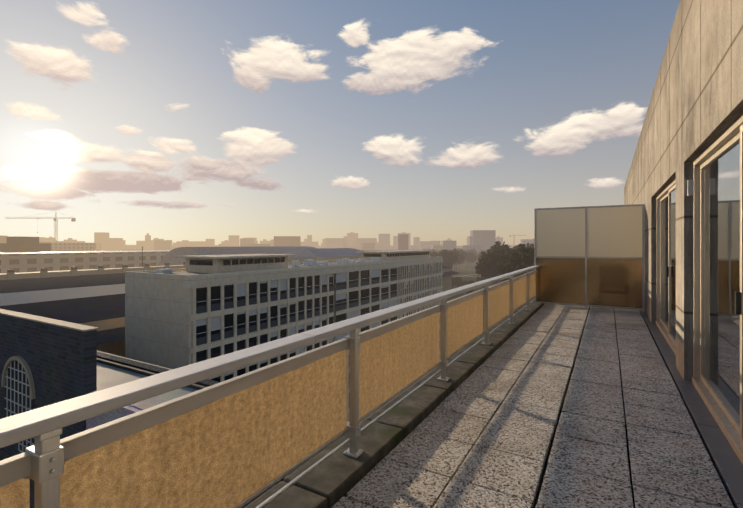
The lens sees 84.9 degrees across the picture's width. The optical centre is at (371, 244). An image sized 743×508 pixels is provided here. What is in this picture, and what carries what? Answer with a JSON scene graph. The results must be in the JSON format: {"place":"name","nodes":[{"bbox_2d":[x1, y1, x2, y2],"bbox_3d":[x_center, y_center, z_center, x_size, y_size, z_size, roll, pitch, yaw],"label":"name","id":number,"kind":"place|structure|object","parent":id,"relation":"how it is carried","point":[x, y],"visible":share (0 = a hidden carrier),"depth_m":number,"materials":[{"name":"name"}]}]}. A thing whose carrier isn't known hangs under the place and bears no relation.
{"place":"outdoors","nodes":[
{"label":"outdoors","id":0,"kind":"place"},
{"bbox_2d":[0,237,50,251],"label":"building","id":1,"kind":"structure","parent":0,"point":[22,244],"depth_m":202.40,"materials":[{"name":"stone"}]},
{"bbox_2d":[98,351,343,507],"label":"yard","id":2,"kind":"structure","parent":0,"point":[282,479],"depth_m":36.08,"materials":[{"name":"grey concrete"}]},
{"bbox_2d":[125,250,442,423],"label":"office block","id":3,"kind":"structure","parent":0,"point":[198,308],"depth_m":65.17,"materials":[{"name":"concrete"}]},
{"bbox_2d":[0,0,679,245],"label":"sky","id":4,"kind":"structure","parent":0,"point":[174,120],"materials":[{"name":"blue"}]},
{"bbox_2d":[447,260,514,358],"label":"park lawn","id":5,"kind":"structure","parent":0,"point":[464,270],"depth_m":336.29,"materials":[{"name":"green plant"}]},
{"bbox_2d":[430,251,439,256],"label":"tree","id":6,"kind":"object","parent":5,"relation":"on","point":[434,253],"visible":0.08,"depth_m":314.94,"materials":[{"name":"green plant"}]},
{"bbox_2d":[439,256,452,268],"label":"tree","id":7,"kind":"object","parent":5,"relation":"on","point":[447,262],"visible":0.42,"depth_m":285.85,"materials":[{"name":"green plant"}]},
{"bbox_2d":[439,249,457,264],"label":"tree","id":8,"kind":"object","parent":5,"relation":"on","point":[448,255],"visible":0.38,"depth_m":297.72,"materials":[{"name":"green plant"}]},
{"bbox_2d":[449,248,463,271],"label":"tree","id":9,"kind":"object","parent":5,"relation":"on","point":[458,261],"visible":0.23,"depth_m":355.46,"materials":[{"name":"green plant"}]},
{"bbox_2d":[452,276,460,286],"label":"tree","id":10,"kind":"object","parent":5,"relation":"on","point":[454,282],"visible":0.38,"depth_m":224.70,"materials":[{"name":"green plant"}]},
{"bbox_2d":[453,249,466,271],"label":"tree","id":11,"kind":"object","parent":5,"relation":"on","point":[462,252],"visible":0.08,"depth_m":381.40,"materials":[{"name":"green plant"}]},
{"bbox_2d":[462,280,473,285],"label":"tree","id":12,"kind":"object","parent":5,"relation":"on","point":[469,282],"visible":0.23,"depth_m":216.12,"materials":[{"name":"green plant"}]},
{"bbox_2d":[464,252,476,268],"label":"tree","id":13,"kind":"object","parent":5,"relation":"on","point":[471,257],"visible":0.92,"depth_m":437.82,"materials":[{"name":"green plant"}]},
{"bbox_2d":[476,276,487,287],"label":"tree","id":14,"kind":"object","parent":5,"relation":"on","point":[481,279],"visible":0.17,"depth_m":221.99,"materials":[{"name":"green plant"}]},
{"bbox_2d":[475,249,503,283],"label":"tree","id":15,"kind":"object","parent":5,"relation":"on","point":[484,268],"visible":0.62,"depth_m":201.77,"materials":[{"name":"green plant"}]},
{"bbox_2d":[480,241,512,257],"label":"tree","id":16,"kind":"object","parent":5,"relation":"on","point":[494,247],"visible":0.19,"depth_m":236.56,"materials":[{"name":"green plant"}]},
{"bbox_2d":[492,253,507,274],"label":"tree","id":17,"kind":"object","parent":5,"relation":"on","point":[496,269],"visible":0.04,"depth_m":199.31,"materials":[{"name":"green plant"}]},
{"bbox_2d":[498,261,509,280],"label":"tree","id":18,"kind":"object","parent":5,"relation":"on","point":[504,263],"depth_m":175.84,"materials":[{"name":"green plant"}]},
{"bbox_2d":[488,245,532,268],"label":"tree","id":19,"kind":"object","parent":5,"relation":"on","point":[508,253],"visible":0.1,"depth_m":194.68,"materials":[{"name":"green plant"}]},
{"bbox_2d":[498,252,532,281],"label":"tree","id":20,"kind":"object","parent":5,"relation":"on","point":[505,270],"visible":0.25,"depth_m":167.43,"materials":[{"name":"green plant"}]},
{"bbox_2d":[512,244,533,274],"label":"tree","id":21,"kind":"object","parent":5,"relation":"on","point":[525,258],"visible":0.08,"depth_m":162.41,"materials":[{"name":"green plant"}]},
{"bbox_2d":[512,261,533,277],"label":"tree","id":22,"kind":"object","parent":5,"relation":"on","point":[519,267],"visible":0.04,"depth_m":149.25,"materials":[{"name":"green plant"}]},
{"bbox_2d":[513,243,533,251],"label":"tree","id":23,"kind":"object","parent":5,"relation":"on","point":[527,244],"visible":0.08,"depth_m":270.20,"materials":[{"name":"green plant"}]},
{"bbox_2d":[532,307,734,507],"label":"joint","id":24,"kind":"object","parent":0,"point":[542,479],"depth_m":3.22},
{"bbox_2d":[245,298,543,507],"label":"terrace kerb","id":25,"kind":"structure","parent":24,"relation":"on","point":[333,479],"depth_m":3.09,"materials":[{"name":"grey concrete"}]},
{"bbox_2d":[25,271,530,507],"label":"rail posts","id":26,"kind":"object","parent":25,"relation":"on","point":[45,451],"visible":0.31,"depth_m":2.78,"materials":[{"name":"grey metal"}]},
{"bbox_2d":[0,273,535,507],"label":"rail panels","id":27,"kind":"object","parent":26,"relation":"attached to","point":[232,450],"visible":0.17,"depth_m":2.06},
{"bbox_2d":[0,270,535,486],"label":"rail","id":28,"kind":"object","parent":26,"relation":"attached to","point":[14,468],"visible":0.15,"depth_m":1.73,"materials":[{"name":"grey metal"}]},
{"bbox_2d":[0,265,539,447],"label":"hand rail","id":29,"kind":"object","parent":26,"relation":"on","point":[17,428],"visible":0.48,"depth_m":1.62,"materials":[{"name":"grey metal"}]},
{"bbox_2d":[233,295,535,507],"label":"rail bars","id":30,"kind":"object","parent":26,"relation":"attached to","point":[251,497],"visible":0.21,"depth_m":2.70,"materials":[{"name":"grey metal"}]},
{"bbox_2d":[331,304,733,507],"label":"terrace tiles","id":31,"kind":"object","parent":24,"relation":"on","point":[481,436],"visible":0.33,"depth_m":3.19,"materials":[{"name":"grey stone"}]},
{"bbox_2d":[534,204,644,311],"bbox_3d":[5.038,0.305,9.547,2.300,2.413,0.248,0,0,30],"label":"screen frame","id":32,"kind":"object","parent":24,"relation":"on","point":[642,258],"visible":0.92,"depth_m":9.56,"materials":[{"name":"grey metal"}]},
{"bbox_2d":[536,206,641,307],"bbox_3d":[5.090,0.283,9.637,2.220,2.290,0.008,0,0,30],"label":"privacy screen panel","id":33,"kind":"object","parent":32,"relation":"in","point":[614,231],"visible":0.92,"depth_m":9.58,"materials":[{"name":"glass"}]},
{"bbox_2d":[624,0,742,381],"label":"concrete wall","id":34,"kind":"structure","parent":24,"relation":"on","point":[694,110],"depth_m":4.45,"materials":[{"name":"beige concrete"}]},
{"bbox_2d":[644,114,742,464],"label":"door frames","id":35,"kind":"structure","parent":34,"relation":"attached to","point":[731,428],"depth_m":4.30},
{"bbox_2d":[661,140,739,424],"bbox_3d":[2.793,0.291,3.102,0.043,2.175,10.400,0,0,30],"label":"door glass","id":36,"kind":"object","parent":35,"relation":"in","point":[721,268],"visible":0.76,"depth_m":3.66,"materials":[{"name":"clear glass"}]},
{"bbox_2d":[639,310,742,507],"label":"sill strip","id":37,"kind":"object","parent":24,"relation":"on","point":[727,463],"visible":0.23,"depth_m":3.30,"materials":[{"name":"metal"}]},
{"label":"ground","id":38,"kind":"structure","parent":0,"visible":0},
{"bbox_2d":[5,213,75,242],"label":"tower crane","id":39,"kind":"object","parent":38,"relation":"on","point":[73,219],"visible":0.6,"depth_m":430.78,"materials":[{"name":"yellow paint"}]},
{"bbox_2d":[0,309,98,507],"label":"brick building","id":40,"kind":"structure","parent":38,"relation":"on","point":[44,361],"depth_m":31.97,"materials":[{"name":"black brick"}]},
{"bbox_2d":[92,358,205,409],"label":"annex roof","id":41,"kind":"structure","parent":40,"relation":"attached to","point":[110,374],"depth_m":31.60,"materials":[{"name":"concrete"}]},
{"bbox_2d":[97,351,219,386],"bbox_3d":[-18.512,10.398,34.079,24.000,0.487,1.411,0,0,30],"label":"roof parapet","id":42,"kind":"object","parent":41,"relation":"attached to","point":[151,368],"visible":0.29,"depth_m":34.52,"materials":[{"name":"grey concrete"}]},
{"bbox_2d":[86,392,140,429],"bbox_3d":[-15.972,25.523,26.479,9.380,29.950,0.400,0,0,30],"label":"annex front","id":43,"kind":"object","parent":38,"relation":"on","point":[98,420],"visible":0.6,"depth_m":27.07,"materials":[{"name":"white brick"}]},
{"bbox_2d":[0,248,355,272],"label":"long block","id":44,"kind":"structure","parent":38,"relation":"on","point":[17,262],"depth_m":169.90,"materials":[{"name":"white concrete"}]},
{"bbox_2d":[0,252,430,279],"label":"pilaster wall","id":45,"kind":"structure","parent":38,"relation":"on","point":[10,274],"depth_m":115.84,"materials":[{"name":"beige concrete"}]},
{"bbox_2d":[0,265,459,356],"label":"train sheds","id":46,"kind":"object","parent":38,"relation":"on","point":[98,300],"visible":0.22,"depth_m":67.80,"materials":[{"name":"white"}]},
{"bbox_2d":[158,246,362,265],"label":"station vault","id":47,"kind":"object","parent":38,"relation":"on","point":[309,252],"visible":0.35,"depth_m":169.70,"materials":[{"name":"metal"}]},
{"bbox_2d":[0,230,533,258],"bbox_3d":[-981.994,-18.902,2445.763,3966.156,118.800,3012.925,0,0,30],"label":"city blocks","id":48,"kind":"structure","parent":38,"relation":"on","point":[478,240],"depth_m":1294.12,"materials":[{"name":"brick"}]}
]}

